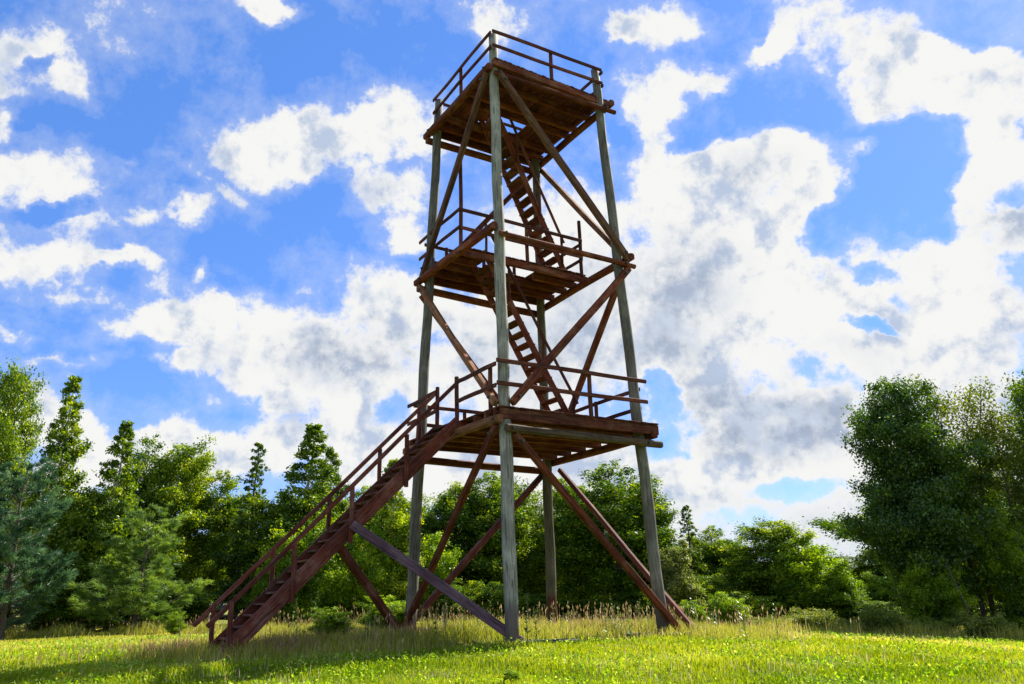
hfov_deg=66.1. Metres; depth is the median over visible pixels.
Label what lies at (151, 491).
alder tree
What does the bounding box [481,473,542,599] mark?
alder tree
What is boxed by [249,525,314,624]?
young tree
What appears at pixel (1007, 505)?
alder tree
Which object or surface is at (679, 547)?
alder tree
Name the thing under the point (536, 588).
alder tree
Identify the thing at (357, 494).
alder tree
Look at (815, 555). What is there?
young tree
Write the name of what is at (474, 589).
shrub
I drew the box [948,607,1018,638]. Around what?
bramble bush
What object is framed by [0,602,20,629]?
shrub
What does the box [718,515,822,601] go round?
alder tree
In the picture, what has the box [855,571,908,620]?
bush
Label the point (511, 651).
dry grass stalks
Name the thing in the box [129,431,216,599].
alder tree
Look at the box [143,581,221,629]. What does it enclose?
shrub
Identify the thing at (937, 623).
bramble bush
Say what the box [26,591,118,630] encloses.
shrub
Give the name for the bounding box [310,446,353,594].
spruce tree
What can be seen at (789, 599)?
shrub
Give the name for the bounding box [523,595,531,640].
tall weed
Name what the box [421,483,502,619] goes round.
alder tree
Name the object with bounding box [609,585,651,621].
shrub
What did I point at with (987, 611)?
shrub
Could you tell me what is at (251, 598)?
shrub
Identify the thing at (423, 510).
alder tree
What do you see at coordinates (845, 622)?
bramble bush
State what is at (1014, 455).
birch tree
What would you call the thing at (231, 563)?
spruce tree
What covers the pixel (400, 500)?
birch tree
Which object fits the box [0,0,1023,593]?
sky
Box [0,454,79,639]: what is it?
pine tree
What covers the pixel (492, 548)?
alder tree
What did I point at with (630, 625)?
tall weed
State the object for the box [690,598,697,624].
tall weed
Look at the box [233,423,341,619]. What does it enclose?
tree
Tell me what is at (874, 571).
alder tree
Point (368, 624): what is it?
tall weed
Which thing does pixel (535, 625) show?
tall weed
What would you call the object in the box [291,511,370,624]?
young tree
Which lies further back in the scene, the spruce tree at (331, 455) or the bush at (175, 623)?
the spruce tree at (331, 455)
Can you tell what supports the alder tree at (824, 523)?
on the ground at (223, 617)
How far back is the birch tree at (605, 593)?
53.42 m
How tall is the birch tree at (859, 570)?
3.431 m
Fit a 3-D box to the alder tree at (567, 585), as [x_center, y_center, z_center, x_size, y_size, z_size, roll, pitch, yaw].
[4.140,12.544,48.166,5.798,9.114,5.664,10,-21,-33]
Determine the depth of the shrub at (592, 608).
42.72 m
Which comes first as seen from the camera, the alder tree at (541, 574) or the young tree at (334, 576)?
the young tree at (334, 576)
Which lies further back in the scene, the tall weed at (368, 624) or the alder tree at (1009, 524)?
the alder tree at (1009, 524)
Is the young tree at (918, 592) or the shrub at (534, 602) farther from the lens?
the shrub at (534, 602)
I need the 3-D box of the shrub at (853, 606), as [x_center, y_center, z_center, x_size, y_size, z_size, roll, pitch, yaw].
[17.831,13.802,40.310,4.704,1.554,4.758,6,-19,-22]
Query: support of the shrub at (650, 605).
on the ground at (223, 617)
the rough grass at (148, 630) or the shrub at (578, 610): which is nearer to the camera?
the rough grass at (148, 630)
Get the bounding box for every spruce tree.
[201,442,270,614]
[678,505,717,591]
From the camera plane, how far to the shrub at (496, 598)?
41.35 m
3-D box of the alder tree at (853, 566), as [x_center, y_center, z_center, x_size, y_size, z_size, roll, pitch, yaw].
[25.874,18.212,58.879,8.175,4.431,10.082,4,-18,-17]
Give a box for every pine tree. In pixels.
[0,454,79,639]
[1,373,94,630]
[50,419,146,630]
[65,500,213,627]
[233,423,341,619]
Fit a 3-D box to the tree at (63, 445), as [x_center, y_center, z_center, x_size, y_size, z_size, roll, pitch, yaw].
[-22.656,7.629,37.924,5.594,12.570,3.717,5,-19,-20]
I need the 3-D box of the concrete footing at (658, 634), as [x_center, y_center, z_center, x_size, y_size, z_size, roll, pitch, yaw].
[3.341,6.887,18.113,1.580,0.360,0.560,2,-18,-10]
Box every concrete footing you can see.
[502,638,581,643]
[624,632,692,636]
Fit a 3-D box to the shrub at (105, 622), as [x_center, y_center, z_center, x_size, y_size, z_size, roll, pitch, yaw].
[-17.523,12.350,35.567,2.774,1.577,3.208,-16,-23,38]
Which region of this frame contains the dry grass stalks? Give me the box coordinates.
[1,624,1021,683]
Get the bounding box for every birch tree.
[203,536,263,617]
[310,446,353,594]
[356,458,432,602]
[565,559,634,604]
[846,566,872,594]
[876,373,1023,633]
[953,399,1023,576]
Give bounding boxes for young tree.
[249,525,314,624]
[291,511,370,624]
[349,513,408,617]
[417,531,462,621]
[765,531,844,613]
[797,557,868,620]
[893,557,979,631]
[969,520,1023,630]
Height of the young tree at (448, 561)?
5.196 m
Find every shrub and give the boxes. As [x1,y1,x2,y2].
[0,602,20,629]
[14,582,78,631]
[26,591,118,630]
[84,598,153,631]
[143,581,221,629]
[191,593,225,613]
[235,583,299,627]
[301,598,371,623]
[421,576,476,622]
[458,580,492,621]
[477,581,532,621]
[503,593,575,621]
[543,598,599,620]
[567,598,637,621]
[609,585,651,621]
[628,590,682,620]
[692,576,739,615]
[725,590,787,625]
[758,598,810,619]
[765,581,821,614]
[816,596,902,619]
[957,601,994,619]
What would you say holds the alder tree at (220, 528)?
on the ground at (223, 617)
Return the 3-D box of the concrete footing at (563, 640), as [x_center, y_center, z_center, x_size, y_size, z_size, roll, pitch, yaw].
[0.616,6.285,16.091,1.560,0.360,0.560,2,-18,-10]
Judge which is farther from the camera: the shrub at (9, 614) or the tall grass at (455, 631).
the shrub at (9, 614)
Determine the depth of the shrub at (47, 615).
34.81 m
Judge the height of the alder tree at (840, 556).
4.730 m
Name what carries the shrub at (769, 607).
on the ground at (223, 617)
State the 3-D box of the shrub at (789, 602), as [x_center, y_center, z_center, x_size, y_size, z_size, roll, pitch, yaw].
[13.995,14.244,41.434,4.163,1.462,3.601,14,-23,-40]
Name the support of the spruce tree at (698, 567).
on the ground at (223, 617)
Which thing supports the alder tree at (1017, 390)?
on the ground at (223, 617)
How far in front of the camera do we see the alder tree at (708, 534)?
50.76 m
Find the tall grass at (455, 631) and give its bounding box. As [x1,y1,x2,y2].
[106,615,861,665]
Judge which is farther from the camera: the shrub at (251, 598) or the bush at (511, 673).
the shrub at (251, 598)
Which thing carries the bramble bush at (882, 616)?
on the ground at (223, 617)
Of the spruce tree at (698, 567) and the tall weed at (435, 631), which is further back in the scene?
the spruce tree at (698, 567)
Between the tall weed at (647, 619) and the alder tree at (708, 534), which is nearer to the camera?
the tall weed at (647, 619)
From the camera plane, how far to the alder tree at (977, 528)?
50.00 m
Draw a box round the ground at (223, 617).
[0,602,1023,683]
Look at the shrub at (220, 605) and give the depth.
50.76 m
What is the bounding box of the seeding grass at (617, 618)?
[19,601,957,650]
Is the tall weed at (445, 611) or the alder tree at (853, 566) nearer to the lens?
the tall weed at (445, 611)
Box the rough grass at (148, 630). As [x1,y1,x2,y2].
[4,614,1023,640]
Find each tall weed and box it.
[365,611,371,635]
[432,608,438,637]
[441,596,446,623]
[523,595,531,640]
[531,605,540,640]
[602,603,608,637]
[616,601,625,627]
[625,607,631,638]
[643,598,649,626]
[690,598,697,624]
[705,590,711,626]
[737,598,748,641]
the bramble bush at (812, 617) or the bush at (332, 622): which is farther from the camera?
the bramble bush at (812, 617)
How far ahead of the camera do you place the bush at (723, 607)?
27.70 m
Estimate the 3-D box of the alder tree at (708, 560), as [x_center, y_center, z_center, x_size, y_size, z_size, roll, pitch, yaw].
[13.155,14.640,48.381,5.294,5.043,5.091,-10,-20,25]
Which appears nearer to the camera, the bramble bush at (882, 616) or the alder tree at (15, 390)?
the bramble bush at (882, 616)
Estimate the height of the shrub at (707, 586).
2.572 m
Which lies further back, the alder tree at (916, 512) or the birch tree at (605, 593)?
the birch tree at (605, 593)
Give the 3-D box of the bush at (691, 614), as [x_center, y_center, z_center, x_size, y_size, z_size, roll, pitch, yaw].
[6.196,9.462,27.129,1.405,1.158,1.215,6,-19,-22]
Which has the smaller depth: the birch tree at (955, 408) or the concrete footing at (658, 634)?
the concrete footing at (658, 634)
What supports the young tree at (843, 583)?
on the ground at (223, 617)
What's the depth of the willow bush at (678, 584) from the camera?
40.73 m
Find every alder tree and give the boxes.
[0,356,49,587]
[78,431,194,599]
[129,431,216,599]
[174,469,268,623]
[333,484,410,603]
[406,493,448,552]
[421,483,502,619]
[446,470,538,594]
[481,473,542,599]
[517,490,576,599]
[533,529,606,593]
[534,478,615,600]
[552,459,683,621]
[620,484,681,589]
[621,533,694,579]
[684,524,748,575]
[692,539,760,593]
[693,550,793,600]
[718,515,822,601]
[802,489,908,576]
[823,552,865,572]
[827,374,1017,628]
[845,554,878,576]
[851,560,890,593]
[859,440,1023,627]
[918,463,1004,595]
[993,474,1022,527]
[995,369,1023,538]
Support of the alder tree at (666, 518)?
on the ground at (223, 617)
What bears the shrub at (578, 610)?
on the ground at (223, 617)
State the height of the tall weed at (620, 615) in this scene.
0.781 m
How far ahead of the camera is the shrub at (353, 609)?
39.27 m
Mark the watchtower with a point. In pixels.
(548, 111)
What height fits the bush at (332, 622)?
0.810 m
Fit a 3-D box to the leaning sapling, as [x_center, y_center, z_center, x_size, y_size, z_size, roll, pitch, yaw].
[15.873,9.136,27.683,0.678,2.709,0.084,-4,-18,7]
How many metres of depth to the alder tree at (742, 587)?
43.30 m
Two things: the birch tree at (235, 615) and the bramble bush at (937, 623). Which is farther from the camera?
the birch tree at (235, 615)
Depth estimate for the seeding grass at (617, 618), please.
19.25 m
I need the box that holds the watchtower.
[192,29,694,657]
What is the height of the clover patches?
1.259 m
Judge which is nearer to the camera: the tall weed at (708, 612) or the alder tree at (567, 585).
the tall weed at (708, 612)
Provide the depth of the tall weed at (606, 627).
16.81 m
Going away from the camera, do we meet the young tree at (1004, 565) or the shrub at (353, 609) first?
the young tree at (1004, 565)
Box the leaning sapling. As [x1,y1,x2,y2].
[945,562,970,615]
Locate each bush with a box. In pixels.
[164,611,189,633]
[305,606,353,636]
[352,594,418,632]
[501,669,521,681]
[649,533,705,620]
[671,599,706,624]
[706,591,751,626]
[747,611,806,628]
[784,606,849,630]
[835,615,897,629]
[854,601,910,634]
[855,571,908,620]
[888,616,951,635]
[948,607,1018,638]
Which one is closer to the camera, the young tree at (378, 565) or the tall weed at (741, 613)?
the tall weed at (741, 613)
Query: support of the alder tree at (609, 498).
on the ground at (223, 617)
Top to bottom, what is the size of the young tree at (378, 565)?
5.937 m
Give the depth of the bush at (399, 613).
19.92 m
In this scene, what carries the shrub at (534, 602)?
on the ground at (223, 617)
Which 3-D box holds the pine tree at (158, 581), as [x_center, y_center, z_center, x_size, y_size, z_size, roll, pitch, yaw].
[-16.419,9.840,33.971,5.498,5.679,4.941,-8,-19,19]
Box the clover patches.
[0,629,1023,683]
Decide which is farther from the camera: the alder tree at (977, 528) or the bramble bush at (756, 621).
the alder tree at (977, 528)
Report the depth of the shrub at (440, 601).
40.56 m

